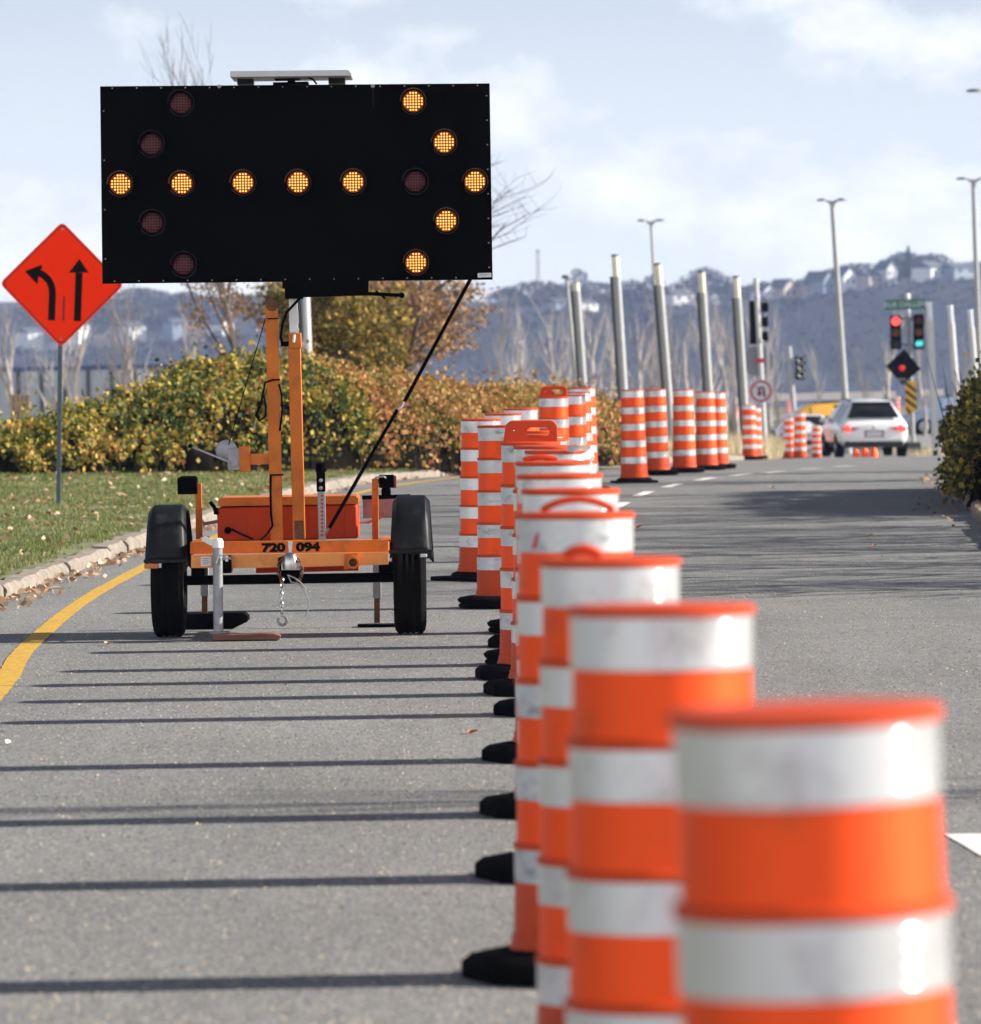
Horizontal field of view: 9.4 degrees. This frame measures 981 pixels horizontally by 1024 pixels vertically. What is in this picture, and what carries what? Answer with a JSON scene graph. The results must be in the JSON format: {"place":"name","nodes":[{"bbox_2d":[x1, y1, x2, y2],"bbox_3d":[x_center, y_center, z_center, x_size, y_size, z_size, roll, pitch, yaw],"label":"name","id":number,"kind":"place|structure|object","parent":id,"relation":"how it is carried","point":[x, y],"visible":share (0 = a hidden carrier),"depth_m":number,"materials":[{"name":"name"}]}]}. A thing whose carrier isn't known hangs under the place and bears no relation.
{"place":"outdoors","nodes":[
{"label":"outdoors","id":0,"kind":"place"},
{"bbox_2d":[10,394,31,423],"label":"timber crate","id":1,"kind":"object","parent":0,"point":[17,402],"visible":0.33,"depth_m":109.82,"materials":[{"name":"brown wood"}]},
{"bbox_2d":[14,328,42,350],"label":"house","id":2,"kind":"structure","parent":0,"point":[23,341],"depth_m":2089.60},
{"bbox_2d":[0,467,424,578],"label":"verge","id":3,"kind":"structure","parent":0,"point":[74,550],"depth_m":60.10,"materials":[{"name":"plant"}]},
{"bbox_2d":[2,224,121,504],"bbox_3d":[-4.437,-1.482,62.005,1.248,3.021,0.068,-1,1,0],"label":"lane sign","id":4,"kind":"object","parent":3,"relation":"on","point":[58,291],"visible":0.98,"depth_m":61.96,"materials":[{"name":"red"}]},
{"bbox_2d":[0,329,384,474],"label":"hedge","id":5,"kind":"object","parent":3,"relation":"on","point":[156,423],"visible":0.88,"depth_m":75.47,"materials":[{"name":"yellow plant"}]},
{"bbox_2d":[0,406,941,579],"bbox_3d":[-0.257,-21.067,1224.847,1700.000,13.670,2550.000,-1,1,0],"label":"ground","id":6,"kind":"structure","parent":0,"point":[783,410],"depth_m":356.95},
{"bbox_2d":[0,291,40,407],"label":"bare tree","id":7,"kind":"object","parent":6,"relation":"on","point":[9,384],"visible":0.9,"depth_m":149.90,"materials":[{"name":"brown plant"}]},
{"bbox_2d":[26,329,95,414],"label":"bare tree","id":8,"kind":"object","parent":6,"relation":"on","point":[51,382],"visible":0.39,"depth_m":159.61,"materials":[{"name":"brown plant"}]},
{"bbox_2d":[51,316,93,405],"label":"bare tree","id":9,"kind":"object","parent":6,"relation":"on","point":[77,374],"visible":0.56,"depth_m":141.72,"materials":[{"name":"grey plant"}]},
{"bbox_2d":[88,283,144,399],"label":"bare tree","id":10,"kind":"object","parent":6,"relation":"on","point":[123,349],"visible":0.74,"depth_m":149.86,"materials":[{"name":"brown plant"}]},
{"bbox_2d":[0,362,256,426],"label":"panel wall","id":11,"kind":"structure","parent":6,"relation":"on","point":[89,383],"depth_m":239.94,"materials":[{"name":"blue"}]},
{"bbox_2d":[98,300,168,391],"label":"bare tree","id":12,"kind":"object","parent":6,"relation":"on","point":[130,363],"visible":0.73,"depth_m":150.03,"materials":[{"name":"brown plant"}]},
{"bbox_2d":[161,296,205,377],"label":"bare tree","id":13,"kind":"object","parent":6,"relation":"on","point":[193,352],"visible":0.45,"depth_m":164.50,"materials":[{"name":"brown plant"}]},
{"bbox_2d":[139,10,249,360],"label":"autumn tree","id":14,"kind":"object","parent":6,"relation":"on","point":[224,305],"visible":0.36,"depth_m":112.31,"materials":[{"name":"brown plant"}]},
{"bbox_2d":[298,297,311,363],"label":"sign pole","id":15,"kind":"object","parent":6,"relation":"on","point":[304,323],"visible":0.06,"depth_m":99.88,"materials":[{"name":"metal"}]},
{"bbox_2d":[246,281,421,376],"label":"young tree","id":16,"kind":"object","parent":6,"relation":"on","point":[352,323],"visible":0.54,"depth_m":102.47,"materials":[{"name":"green plant"}]},
{"bbox_2d":[212,152,560,377],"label":"autumn tree","id":17,"kind":"object","parent":6,"relation":"on","point":[423,301],"visible":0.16,"depth_m":115.00,"materials":[{"name":"brown plant"}]},
{"bbox_2d":[477,272,522,388],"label":"bare tree","id":18,"kind":"object","parent":6,"relation":"on","point":[498,377],"visible":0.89,"depth_m":229.57,"materials":[{"name":"brown plant"}]},
{"bbox_2d":[493,298,543,384],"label":"bare tree","id":19,"kind":"object","parent":6,"relation":"on","point":[521,366],"visible":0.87,"depth_m":205.00,"materials":[{"name":"brown plant"}]},
{"bbox_2d":[519,282,572,385],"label":"bare tree","id":20,"kind":"object","parent":6,"relation":"on","point":[550,351],"visible":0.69,"depth_m":250.50,"materials":[{"name":"brown plant"}]},
{"bbox_2d":[530,303,582,383],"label":"bare tree","id":21,"kind":"object","parent":6,"relation":"on","point":[558,375],"visible":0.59,"depth_m":230.31,"materials":[{"name":"brown plant"}]},
{"bbox_2d":[562,275,576,386],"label":"street lamp","id":22,"kind":"object","parent":6,"relation":"on","point":[566,277],"visible":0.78,"depth_m":139.90,"materials":[{"name":"grey metal"}]},
{"bbox_2d":[570,281,586,386],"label":"lamp column","id":23,"kind":"structure","parent":6,"relation":"on","point":[578,331],"depth_m":127.89,"materials":[{"name":"grey metal"}]},
{"bbox_2d":[581,285,612,393],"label":"bare tree","id":24,"kind":"object","parent":6,"relation":"on","point":[591,375],"visible":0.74,"depth_m":240.33,"materials":[{"name":"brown plant"}]},
{"bbox_2d":[610,254,627,400],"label":"lamp column","id":25,"kind":"structure","parent":6,"relation":"on","point":[618,331],"depth_m":111.89,"materials":[{"name":"grey metal"}]},
{"bbox_2d":[623,304,655,388],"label":"bare tree","id":26,"kind":"object","parent":6,"relation":"on","point":[640,377],"visible":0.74,"depth_m":219.32,"materials":[{"name":"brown plant"}]},
{"bbox_2d":[641,287,676,416],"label":"bare tree","id":27,"kind":"object","parent":6,"relation":"on","point":[650,385],"visible":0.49,"depth_m":254.94,"materials":[{"name":"brown plant"}]},
{"bbox_2d":[653,263,672,454],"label":"lamp column","id":28,"kind":"structure","parent":6,"relation":"on","point":[662,335],"depth_m":115.90,"materials":[{"name":"grey metal"}]},
{"bbox_2d":[669,298,701,433],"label":"bare tree","id":29,"kind":"object","parent":6,"relation":"on","point":[685,371],"visible":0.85,"depth_m":209.79,"materials":[{"name":"brown plant"}]},
{"bbox_2d":[696,270,712,390],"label":"lamp column","id":30,"kind":"structure","parent":6,"relation":"on","point":[704,340],"depth_m":119.89,"materials":[{"name":"grey metal"}]},
{"bbox_2d":[709,318,736,430],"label":"bare tree","id":31,"kind":"object","parent":6,"relation":"on","point":[723,369],"visible":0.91,"depth_m":215.12,"materials":[{"name":"brown plant"}]},
{"bbox_2d":[707,286,747,435],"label":"bare tree","id":32,"kind":"object","parent":6,"relation":"on","point":[735,405],"visible":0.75,"depth_m":220.02,"materials":[{"name":"brown plant"}]},
{"bbox_2d":[732,275,747,438],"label":"lamp column","id":33,"kind":"structure","parent":6,"relation":"on","point":[739,349],"depth_m":123.90,"materials":[{"name":"grey metal"}]},
{"bbox_2d":[749,278,767,437],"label":"traffic light","id":34,"kind":"object","parent":6,"relation":"on","point":[758,337],"visible":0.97,"depth_m":171.91,"materials":[{"name":"metal"}]},
{"bbox_2d":[745,345,772,375],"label":"octagon sign","id":35,"kind":"object","parent":34,"relation":"attached to","point":[752,360],"visible":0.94,"depth_m":172.02,"materials":[{"name":"metal"}]},
{"bbox_2d":[749,380,772,402],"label":"no turn sign","id":36,"kind":"object","parent":34,"relation":"attached to","point":[760,391],"visible":1,"depth_m":171.85,"materials":[{"name":"grey metal"}]},
{"bbox_2d":[755,280,786,435],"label":"bare tree","id":37,"kind":"object","parent":6,"relation":"on","point":[769,407],"visible":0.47,"depth_m":234.85,"materials":[{"name":"brown plant"}]},
{"bbox_2d":[771,391,896,422],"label":"plank barrier","id":38,"kind":"object","parent":6,"relation":"on","point":[825,395],"visible":0.57,"depth_m":289.90,"materials":[{"name":"white plastic"}]},
{"bbox_2d":[817,198,851,453],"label":"street lamp","id":39,"kind":"object","parent":6,"relation":"on","point":[842,361],"visible":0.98,"depth_m":177.84,"materials":[{"name":"grey metal"}]},
{"bbox_2d":[873,293,915,400],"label":"bare tree","id":40,"kind":"object","parent":6,"relation":"on","point":[888,378],"visible":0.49,"depth_m":249.73,"materials":[{"name":"brown plant"}]},
{"bbox_2d":[890,293,923,453],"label":"traffic light","id":41,"kind":"object","parent":6,"relation":"on","point":[918,331],"visible":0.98,"depth_m":179.72,"materials":[{"name":"metal"}]},
{"bbox_2d":[886,349,920,384],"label":"diamond sign","id":42,"kind":"object","parent":41,"relation":"attached to","point":[902,366],"visible":1,"depth_m":179.80,"materials":[{"name":"black metal"}]},
{"bbox_2d":[884,296,925,312],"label":"street name sign","id":43,"kind":"object","parent":41,"relation":"attached to","point":[907,302],"visible":1,"depth_m":179.78,"materials":[{"name":"teal metal"}]},
{"bbox_2d":[901,311,940,435],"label":"bare tree","id":44,"kind":"object","parent":6,"relation":"on","point":[924,403],"visible":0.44,"depth_m":229.85,"materials":[{"name":"brown plant"}]},
{"bbox_2d":[926,302,938,455],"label":"lamp column","id":45,"kind":"structure","parent":6,"relation":"on","point":[931,363],"depth_m":149.90,"materials":[{"name":"metal"}]},
{"bbox_2d":[947,305,959,406],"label":"lamp column","id":46,"kind":"structure","parent":6,"relation":"on","point":[952,344],"depth_m":151.88,"materials":[{"name":"metal"}]},
{"bbox_2d":[956,177,980,369],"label":"street lamp","id":47,"kind":"object","parent":6,"relation":"on","point":[976,279],"visible":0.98,"depth_m":189.81,"materials":[{"name":"grey metal"}]},
{"bbox_2d":[967,310,977,376],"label":"lamp column","id":48,"kind":"structure","parent":6,"relation":"on","point":[972,342],"depth_m":153.88,"materials":[{"name":"metal"}]},
{"bbox_2d":[0,450,980,1023],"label":"road","id":49,"kind":"structure","parent":0,"point":[826,506],"depth_m":25.67,"materials":[{"name":"grey asphalt"}]},
{"bbox_2d":[186,611,249,628],"bbox_3d":[-1.716,0.674,37.336,0.410,0.098,0.300,-1,1,0],"label":"wheel chock","id":50,"kind":"object","parent":49,"relation":"on","point":[233,619],"visible":0.65,"depth_m":37.19,"materials":[{"name":"black rubber"}]},
{"bbox_2d":[212,632,280,640],"bbox_3d":[-1.451,0.741,35.624,0.408,0.038,0.206,-1,1,0],"label":"timber plank","id":51,"kind":"object","parent":49,"relation":"on","point":[251,636],"visible":1,"depth_m":35.53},
{"bbox_2d":[100,70,492,636],"bbox_3d":[-1.157,-0.957,36.397,2.350,3.398,1.880,-1,1,0],"label":"arrow board trailer","id":52,"kind":"object","parent":49,"relation":"on","point":[337,186],"visible":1,"depth_m":35.94,"materials":[{"name":"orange metal"}]},
{"bbox_2d":[0,455,743,598],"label":"kerb","id":53,"kind":"structure","parent":49,"relation":"on","point":[40,574],"depth_m":51.65,"materials":[{"name":"concrete"}]},
{"bbox_2d":[0,457,830,699],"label":"yellow edge line","id":54,"kind":"object","parent":49,"relation":"on","point":[13,665],"visible":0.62,"depth_m":37.26,"materials":[{"name":"paint"}]},
{"bbox_2d":[235,336,620,472],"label":"hedge","id":55,"kind":"object","parent":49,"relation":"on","point":[423,432],"visible":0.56,"depth_m":81.89,"materials":[{"name":"orange plant"}]},
{"bbox_2d":[430,418,501,581],"bbox_3d":[-0.070,-0.095,45.172,0.560,1.226,0.560,-2,2,-41],"label":"traffic drum","id":56,"kind":"object","parent":49,"relation":"on","point":[468,552],"visible":0.54,"depth_m":45.03,"materials":[{"name":"orange plastic"}]},
{"bbox_2d":[457,425,514,608],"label":"traffic drum","id":57,"kind":"object","parent":49,"relation":"on","point":[487,595],"visible":0.53,"depth_m":39.87,"materials":[{"name":"orange plastic"}]},
{"bbox_2d":[0,467,980,611],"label":"leaf litter","id":58,"kind":"object","parent":49,"relation":"on","point":[45,588],"visible":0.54,"depth_m":57.60,"materials":[{"name":"brown plant"}]},
{"bbox_2d":[475,420,560,679],"bbox_3d":[0.214,0.192,30.896,0.582,1.335,0.582,-1,1,-7],"label":"traffic drum","id":59,"kind":"object","parent":49,"relation":"on","point":[500,668],"visible":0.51,"depth_m":30.81,"materials":[{"name":"orange plastic"}]},
{"bbox_2d":[483,445,575,696],"bbox_3d":[0.270,0.283,29.382,0.600,1.224,0.600,-1,2,-19],"label":"traffic drum","id":60,"kind":"object","parent":49,"relation":"on","point":[502,687],"visible":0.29,"depth_m":29.31,"materials":[{"name":"orange plastic"}]},
{"bbox_2d":[482,454,590,763],"bbox_3d":[0.270,0.390,24.435,0.582,1.253,0.582,-1,2,-24],"label":"traffic drum","id":61,"kind":"object","parent":49,"relation":"on","point":[505,752],"visible":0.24,"depth_m":24.33,"materials":[{"name":"orange plastic"}]},
{"bbox_2d":[479,473,602,818],"bbox_3d":[0.263,0.473,21.446,0.582,1.226,0.582,-1,1,-15],"label":"traffic drum","id":62,"kind":"object","parent":49,"relation":"on","point":[501,806],"visible":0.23,"depth_m":21.31,"materials":[{"name":"orange plastic"}]},
{"bbox_2d":[493,445,596,716],"bbox_3d":[0.317,0.313,27.650,0.592,1.245,0.592,0,1,11],"label":"traffic drum","id":63,"kind":"object","parent":49,"relation":"on","point":[505,707],"visible":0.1,"depth_m":27.52,"materials":[{"name":"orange plastic"}]},
{"bbox_2d":[474,487,619,883],"bbox_3d":[0.256,0.537,18.768,0.582,1.224,0.582,0,2,25],"label":"traffic drum","id":64,"kind":"object","parent":49,"relation":"on","point":[499,868],"visible":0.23,"depth_m":18.64,"materials":[{"name":"orange plastic"}]},
{"bbox_2d":[461,495,634,986],"bbox_3d":[0.229,0.590,15.691,0.582,1.268,0.582,0,2,25],"label":"traffic drum","id":65,"kind":"object","parent":49,"relation":"on","point":[544,532],"visible":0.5,"depth_m":15.59,"materials":[{"name":"orange plastic"}]},
{"bbox_2d":[538,386,569,444],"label":"traffic drum","id":66,"kind":"object","parent":49,"relation":"on","point":[553,407],"visible":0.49,"depth_m":61.66,"materials":[{"name":"orange plastic"}]},
{"bbox_2d":[567,394,586,445],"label":"traffic drum","id":67,"kind":"object","parent":49,"relation":"on","point":[577,420],"visible":0.32,"depth_m":63.11,"materials":[{"name":"orange plastic"}]},
{"bbox_2d":[567,392,592,464],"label":"traffic drum","id":68,"kind":"object","parent":49,"relation":"on","point":[589,431],"visible":0.22,"depth_m":65.11,"materials":[{"name":"orange plastic"}]},
{"bbox_2d":[569,387,609,487],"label":"traffic drum","id":69,"kind":"object","parent":49,"relation":"on","point":[593,411],"visible":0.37,"depth_m":68.75,"materials":[{"name":"orange plastic"}]},
{"bbox_2d":[535,544,680,1023],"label":"traffic drum","id":70,"kind":"object","parent":49,"relation":"on","point":[570,577],"visible":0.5,"depth_m":12.64,"materials":[{"name":"orange plastic"}]},
{"bbox_2d":[610,389,657,483],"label":"traffic drum","id":71,"kind":"object","parent":49,"relation":"on","point":[633,456],"visible":1,"depth_m":73.36,"materials":[{"name":"orange plastic"}]},
{"bbox_2d":[564,602,754,1023],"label":"traffic drum","id":72,"kind":"object","parent":49,"relation":"on","point":[641,671],"visible":0.71,"depth_m":9.65,"materials":[{"name":"orange plastic"}]},
{"bbox_2d":[644,389,678,475],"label":"traffic drum","id":73,"kind":"object","parent":49,"relation":"on","point":[656,438],"visible":0.89,"depth_m":79.35,"materials":[{"name":"orange plastic"}]},
{"bbox_2d":[670,389,704,472],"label":"traffic drum","id":74,"kind":"object","parent":49,"relation":"on","point":[683,449],"visible":0.98,"depth_m":81.87,"materials":[{"name":"orange plastic"}]},
{"bbox_2d":[695,391,725,470],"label":"traffic drum","id":75,"kind":"object","parent":49,"relation":"on","point":[706,442],"visible":0.93,"depth_m":86.86,"materials":[{"name":"orange plastic"}]},
{"bbox_2d":[715,392,735,468],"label":"traffic drum","id":76,"kind":"object","parent":49,"relation":"on","point":[721,426],"visible":0.49,"depth_m":89.36,"materials":[{"name":"orange plastic"}]},
{"bbox_2d":[742,405,763,459],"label":"traffic drum","id":77,"kind":"object","parent":49,"relation":"on","point":[749,440],"visible":0.98,"depth_m":113.88,"materials":[{"name":"orange plastic"}]},
{"bbox_2d":[782,417,793,458],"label":"traffic drum","id":78,"kind":"object","parent":49,"relation":"on","point":[788,426],"visible":0.67,"depth_m":163.86,"materials":[{"name":"orange plastic"}]},
{"bbox_2d":[619,465,980,854],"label":"lane dashes","id":79,"kind":"object","parent":49,"relation":"on","point":[972,842],"visible":0.96,"depth_m":20.16,"materials":[{"name":"white paint"}]},
{"bbox_2d":[790,413,810,457],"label":"traffic drum","id":80,"kind":"object","parent":49,"relation":"on","point":[799,439],"visible":0.94,"depth_m":151.86,"materials":[{"name":"orange plastic"}]},
{"bbox_2d":[770,414,833,452],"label":"white car","id":81,"kind":"object","parent":49,"relation":"on","point":[812,419],"visible":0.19,"depth_m":182.99,"materials":[{"name":"paint"}]},
{"bbox_2d":[668,699,951,1023],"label":"traffic drum","id":82,"kind":"object","parent":49,"relation":"on","point":[811,875],"visible":1,"depth_m":6.61,"materials":[{"name":"orange plastic"}]},
{"bbox_2d":[820,397,907,456],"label":"white car","id":83,"kind":"object","parent":49,"relation":"on","point":[862,423],"visible":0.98,"depth_m":157.13,"materials":[{"name":"paint"}]},
{"bbox_2d":[0,261,980,404],"bbox_3d":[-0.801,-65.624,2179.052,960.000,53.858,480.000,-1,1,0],"label":"wooded cliff","id":84,"kind":"structure","parent":0,"point":[857,326],"depth_m":2028.15,"materials":[{"name":"grey plant"}]},
{"bbox_2d":[91,327,119,349],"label":"house","id":85,"kind":"structure","parent":84,"relation":"on","point":[104,335],"depth_m":2089.88,"materials":[{"name":"beige"}]},
{"bbox_2d":[162,318,188,340],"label":"house","id":86,"kind":"structure","parent":84,"relation":"on","point":[172,327],"depth_m":2089.52,"materials":[{"name":"grey"}]},
{"bbox_2d":[0,272,980,403],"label":"forest","id":87,"kind":"object","parent":84,"relation":"on","point":[160,343],"visible":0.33,"depth_m":2031.34,"materials":[{"name":"grey plant"}]},
{"bbox_2d":[0,251,980,326],"bbox_3d":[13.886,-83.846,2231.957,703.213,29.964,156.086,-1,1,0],"label":"ridge woods","id":88,"kind":"object","parent":84,"relation":"on","point":[630,294],"visible":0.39,"depth_m":2216.25,"materials":[{"name":"grey plant"}]},
{"bbox_2d":[664,289,694,306],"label":"house","id":89,"kind":"structure","parent":84,"relation":"on","point":[681,295],"depth_m":2089.39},
{"bbox_2d":[770,279,798,299],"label":"house","id":90,"kind":"structure","parent":84,"relation":"on","point":[785,288],"depth_m":2088.89,"materials":[{"name":"beige"}]},
{"bbox_2d":[803,271,833,296],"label":"house","id":91,"kind":"structure","parent":84,"relation":"on","point":[822,282],"depth_m":2088.42,"materials":[{"name":"grey"}]},
{"bbox_2d":[831,266,857,293],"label":"house","id":92,"kind":"structure","parent":84,"relation":"on","point":[848,276],"depth_m":2088.66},
{"bbox_2d":[857,270,882,289],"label":"house","id":93,"kind":"structure","parent":84,"relation":"on","point":[866,279],"depth_m":2088.87,"materials":[{"name":"beige"}]},
{"bbox_2d":[873,260,898,285],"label":"house","id":94,"kind":"structure","parent":84,"relation":"on","point":[887,269],"depth_m":2089.12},
{"bbox_2d":[911,261,942,281],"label":"house","id":95,"kind":"structure","parent":84,"relation":"on","point":[922,271],"depth_m":2087.21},
{"bbox_2d":[941,263,973,279],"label":"house","id":96,"kind":"structure","parent":84,"relation":"on","point":[956,270],"depth_m":2088.60,"materials":[{"name":"grey"}]},
{"bbox_2d":[0,0,980,301],"label":"sky","id":97,"kind":"structure","parent":0,"point":[726,123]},
{"bbox_2d":[668,431,788,458],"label":"tall dry grass","id":98,"kind":"structure","parent":0,"point":[772,448],"depth_m":121.33,"materials":[{"name":"beige plant"}]},
{"bbox_2d":[769,434,944,448],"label":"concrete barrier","id":99,"kind":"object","parent":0,"point":[925,440],"depth_m":215.02,"materials":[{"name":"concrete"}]},
{"bbox_2d":[786,346,804,411],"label":"signal post","id":100,"kind":"object","parent":99,"relation":"on","point":[799,367],"visible":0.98,"depth_m":214.85,"materials":[{"name":"black metal"}]},
{"bbox_2d":[770,401,840,433],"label":"yellow car","id":101,"kind":"object","parent":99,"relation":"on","point":[825,409],"visible":0.06,"depth_m":205.37,"materials":[{"name":"paint"}]},
{"bbox_2d":[901,395,961,434],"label":"blue car","id":102,"kind":"object","parent":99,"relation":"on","point":[919,419],"visible":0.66,"depth_m":231.07,"materials":[{"name":"paint"}]},
{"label":"right verge","id":103,"kind":"structure","parent":0,"visible":0},
{"bbox_2d":[927,351,980,506],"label":"kerb bush","id":104,"kind":"object","parent":103,"relation":"on","point":[960,435],"visible":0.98,"depth_m":61.91,"materials":[{"name":"green plant"}]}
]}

